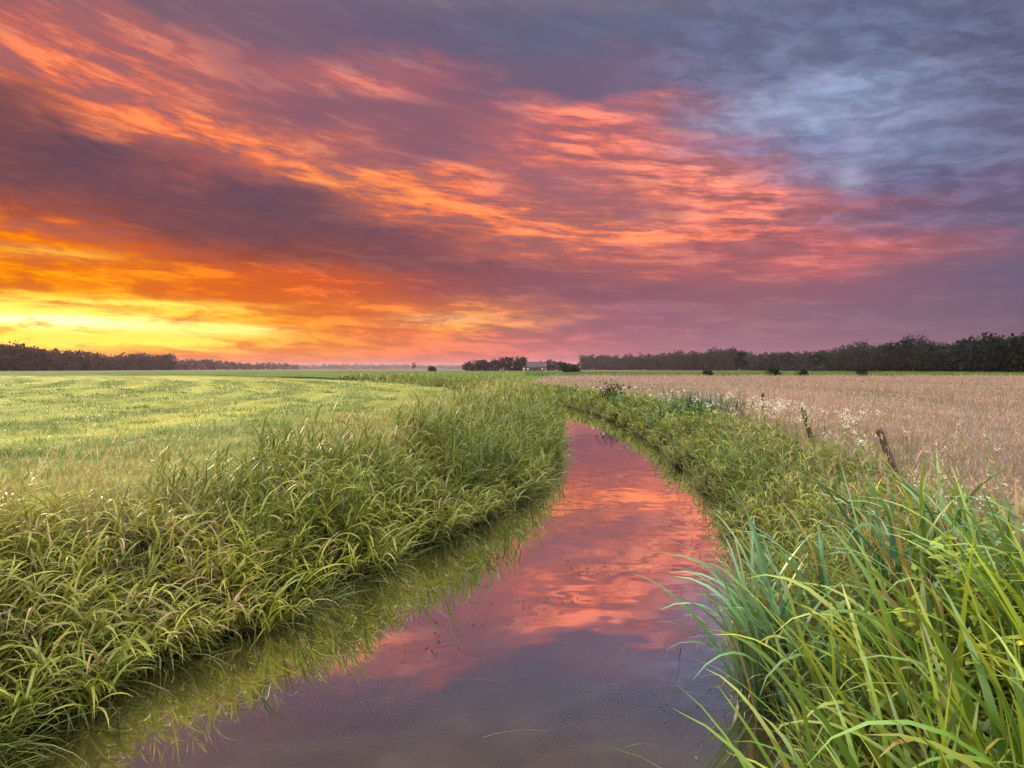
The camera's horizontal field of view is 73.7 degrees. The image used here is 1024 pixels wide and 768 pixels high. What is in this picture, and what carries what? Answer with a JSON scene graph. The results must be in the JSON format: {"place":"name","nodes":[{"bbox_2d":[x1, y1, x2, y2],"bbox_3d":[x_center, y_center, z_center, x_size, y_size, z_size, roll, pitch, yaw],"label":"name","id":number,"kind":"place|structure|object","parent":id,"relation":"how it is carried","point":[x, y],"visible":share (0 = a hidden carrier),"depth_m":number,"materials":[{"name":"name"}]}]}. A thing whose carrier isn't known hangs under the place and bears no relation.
{"place":"outdoors","nodes":[
{"label":"outdoors","id":0,"kind":"place"},
{"bbox_2d":[0,404,829,767],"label":"canal water","id":1,"kind":"structure","parent":0,"point":[416,708],"depth_m":5.04,"materials":[{"name":"liquid"}]},
{"bbox_2d":[1,422,795,767],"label":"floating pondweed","id":2,"kind":"object","parent":1,"relation":"on","point":[405,650],"visible":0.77,"depth_m":5.49,"materials":[{"name":"green plant"}]},
{"bbox_2d":[0,369,1023,767],"bbox_3d":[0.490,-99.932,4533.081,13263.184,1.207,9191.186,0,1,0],"label":"meadow ground","id":3,"kind":"structure","parent":0,"point":[280,375],"depth_m":20.38,"materials":[{"name":"green plant"}]},
{"bbox_2d":[0,340,175,370],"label":"distant treeline","id":4,"kind":"object","parent":3,"relation":"on","point":[30,358],"visible":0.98,"depth_m":541.98,"materials":[{"name":"green plant"}]},
{"bbox_2d":[165,355,175,370],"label":"broadleaf tree","id":5,"kind":"object","parent":3,"relation":"on","point":[170,360],"visible":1,"depth_m":559.50,"materials":[{"name":"green plant"}]},
{"bbox_2d":[162,359,298,369],"bbox_3d":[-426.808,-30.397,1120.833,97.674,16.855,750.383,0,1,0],"label":"distant treeline","id":6,"kind":"object","parent":3,"relation":"on","point":[209,364],"visible":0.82,"depth_m":958.66,"materials":[{"name":"green plant"}]},
{"bbox_2d":[0,379,467,538],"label":"meadow grass","id":7,"kind":"structure","parent":3,"relation":"on","point":[171,409],"depth_m":23.06,"materials":[{"name":"green plant"}]},
{"bbox_2d":[0,377,539,605],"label":"grass seed heads","id":8,"kind":"object","parent":3,"relation":"on","point":[78,473],"depth_m":6.48,"materials":[{"name":"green plant"}]},
{"bbox_2d":[0,369,579,767],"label":"bank grass","id":9,"kind":"structure","parent":3,"relation":"on","point":[462,446],"depth_m":6.47,"materials":[{"name":"green plant"}]},
{"bbox_2d":[290,363,462,368],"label":"distant treeline","id":10,"kind":"object","parent":3,"relation":"on","point":[357,366],"visible":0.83,"depth_m":2359.99,"materials":[{"name":"green plant"}]},
{"bbox_2d":[427,366,436,370],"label":"shrub","id":11,"kind":"object","parent":3,"relation":"on","point":[431,368],"visible":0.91,"depth_m":419.51,"materials":[{"name":"green plant"}]},
{"bbox_2d":[462,356,580,370],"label":"distant treeline","id":12,"kind":"object","parent":3,"relation":"on","point":[508,364],"visible":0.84,"depth_m":480.43,"materials":[{"name":"green plant"}]},
{"bbox_2d":[518,357,527,370],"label":"broadleaf tree","id":13,"kind":"object","parent":3,"relation":"on","point":[524,360],"visible":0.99,"depth_m":439.04,"materials":[{"name":"green plant"}]},
{"bbox_2d":[524,360,545,370],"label":"farmhouse","id":14,"kind":"object","parent":3,"relation":"on","point":[536,366],"visible":0.95,"depth_m":480.09,"materials":[{"name":"brick"}]},
{"bbox_2d":[561,363,571,372],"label":"shrub","id":15,"kind":"object","parent":3,"relation":"on","point":[565,367],"visible":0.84,"depth_m":229.16,"materials":[{"name":"green plant"}]},
{"bbox_2d":[571,365,579,372],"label":"shrub","id":16,"kind":"object","parent":3,"relation":"on","point":[573,368],"visible":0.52,"depth_m":231.24,"materials":[{"name":"green plant"}]},
{"bbox_2d":[595,378,630,398],"bbox_3d":[5.021,0.372,33.919,1.164,1.329,1.980,-1,2,-40],"label":"shrub","id":17,"kind":"object","parent":3,"relation":"on","point":[609,391],"visible":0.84,"depth_m":33.91,"materials":[{"name":"green plant"}]},
{"bbox_2d":[593,391,638,416],"bbox_3d":[4.922,0.983,31.027,2.045,1.472,2.633,-1,2,-36],"label":"reed clump","id":18,"kind":"object","parent":3,"relation":"on","point":[613,401],"visible":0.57,"depth_m":30.97,"materials":[{"name":"green plant"}]},
{"bbox_2d":[638,384,753,436],"bbox_3d":[5.881,0.870,22.121,4.004,1.803,4.543,0,1,0],"label":"reed clump","id":19,"kind":"object","parent":3,"relation":"on","point":[689,399],"visible":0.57,"depth_m":21.70,"materials":[{"name":"green plant"}]},
{"bbox_2d":[702,369,713,375],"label":"shrub","id":20,"kind":"object","parent":3,"relation":"on","point":[709,372],"visible":0.97,"depth_m":145.32,"materials":[{"name":"green plant"}]},
{"bbox_2d":[395,376,1023,767],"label":"bank grass","id":21,"kind":"structure","parent":3,"relation":"on","point":[775,446],"depth_m":7.92,"materials":[{"name":"green plant"}]},
{"bbox_2d":[579,347,843,370],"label":"distant treeline","id":22,"kind":"object","parent":3,"relation":"on","point":[720,360],"visible":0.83,"depth_m":563.73,"materials":[{"name":"green plant"}]},
{"bbox_2d":[734,351,748,370],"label":"broadleaf tree","id":23,"kind":"object","parent":3,"relation":"on","point":[740,355],"visible":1,"depth_m":318.79,"materials":[{"name":"green plant"}]},
{"bbox_2d":[761,393,764,420],"bbox_3d":[7.191,0.828,19.521,0.149,1.165,0.115,0,1,0],"label":"fence post","id":24,"kind":"object","parent":3,"relation":"on","point":[762,398],"visible":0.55,"depth_m":19.48,"materials":[{"name":"brown wood"}]},
{"bbox_2d":[763,365,781,375],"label":"shrub","id":25,"kind":"object","parent":3,"relation":"on","point":[774,370],"visible":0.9,"depth_m":145.57,"materials":[{"name":"green plant"}]},
{"bbox_2d":[530,373,1023,557],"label":"hay meadow grass","id":26,"kind":"structure","parent":3,"relation":"on","point":[943,437],"depth_m":22.93,"materials":[{"name":"beige plant"}]},
{"bbox_2d":[593,385,1003,554],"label":"yarrow flowers","id":27,"kind":"object","parent":3,"relation":"on","point":[839,436],"visible":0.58,"depth_m":12.05,"materials":[{"name":"white plant"}]},
{"bbox_2d":[794,368,808,375],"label":"shrub","id":28,"kind":"object","parent":3,"relation":"on","point":[803,371],"visible":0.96,"depth_m":145.24,"materials":[{"name":"green plant"}]},
{"bbox_2d":[801,407,814,446],"bbox_3d":[5.919,0.998,13.528,0.408,1.095,0.112,0,1,0],"label":"fence post","id":29,"kind":"object","parent":3,"relation":"on","point":[808,430],"visible":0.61,"depth_m":13.49,"materials":[{"name":"brown wood"}]},
{"bbox_2d":[807,350,827,370],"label":"broadleaf tree","id":30,"kind":"object","parent":3,"relation":"on","point":[818,356],"visible":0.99,"depth_m":328.58,"materials":[{"name":"green plant"}]},
{"bbox_2d":[688,392,947,477],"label":"meadowsweet flowers","id":31,"kind":"object","parent":3,"relation":"on","point":[796,434],"visible":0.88,"depth_m":13.06,"materials":[{"name":"beige plant"}]},
{"bbox_2d":[624,439,1023,767],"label":"iris clump","id":32,"kind":"object","parent":3,"relation":"on","point":[961,712],"visible":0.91,"depth_m":3.48,"materials":[{"name":"green plant"}]},
{"bbox_2d":[855,368,867,375],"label":"shrub","id":33,"kind":"object","parent":3,"relation":"on","point":[861,371],"visible":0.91,"depth_m":146.71,"materials":[{"name":"green plant"}]},
{"bbox_2d":[876,428,901,485],"bbox_3d":[5.233,1.122,9.350,0.484,1.035,0.116,0,1,7],"label":"fence post","id":34,"kind":"object","parent":3,"relation":"on","point":[879,431],"visible":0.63,"depth_m":9.32,"materials":[{"name":"brown wood"}]},
{"bbox_2d":[812,332,1023,372],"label":"distant treeline","id":35,"kind":"object","parent":3,"relation":"on","point":[998,353],"visible":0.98,"depth_m":294.20,"materials":[{"name":"green plant"}]},
{"bbox_2d":[919,465,1023,574],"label":"hemp agrimony flowers","id":36,"kind":"object","parent":3,"relation":"on","point":[969,486],"visible":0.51,"depth_m":5.08,"materials":[{"name":"pink plant"}]},
{"bbox_2d":[0,0,1023,368],"label":"sky","id":37,"kind":"structure","parent":0,"point":[300,182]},
{"bbox_2d":[525,371,1023,375],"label":"crop field","id":38,"kind":"structure","parent":0,"point":[699,373],"depth_m":170.88,"materials":[{"name":"green plant"}]},
{"bbox_2d":[878,533,1023,728],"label":"bindweed plant","id":39,"kind":"object","parent":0,"point":[913,597],"visible":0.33,"depth_m":3.50,"materials":[{"name":"green plant"}]}
]}

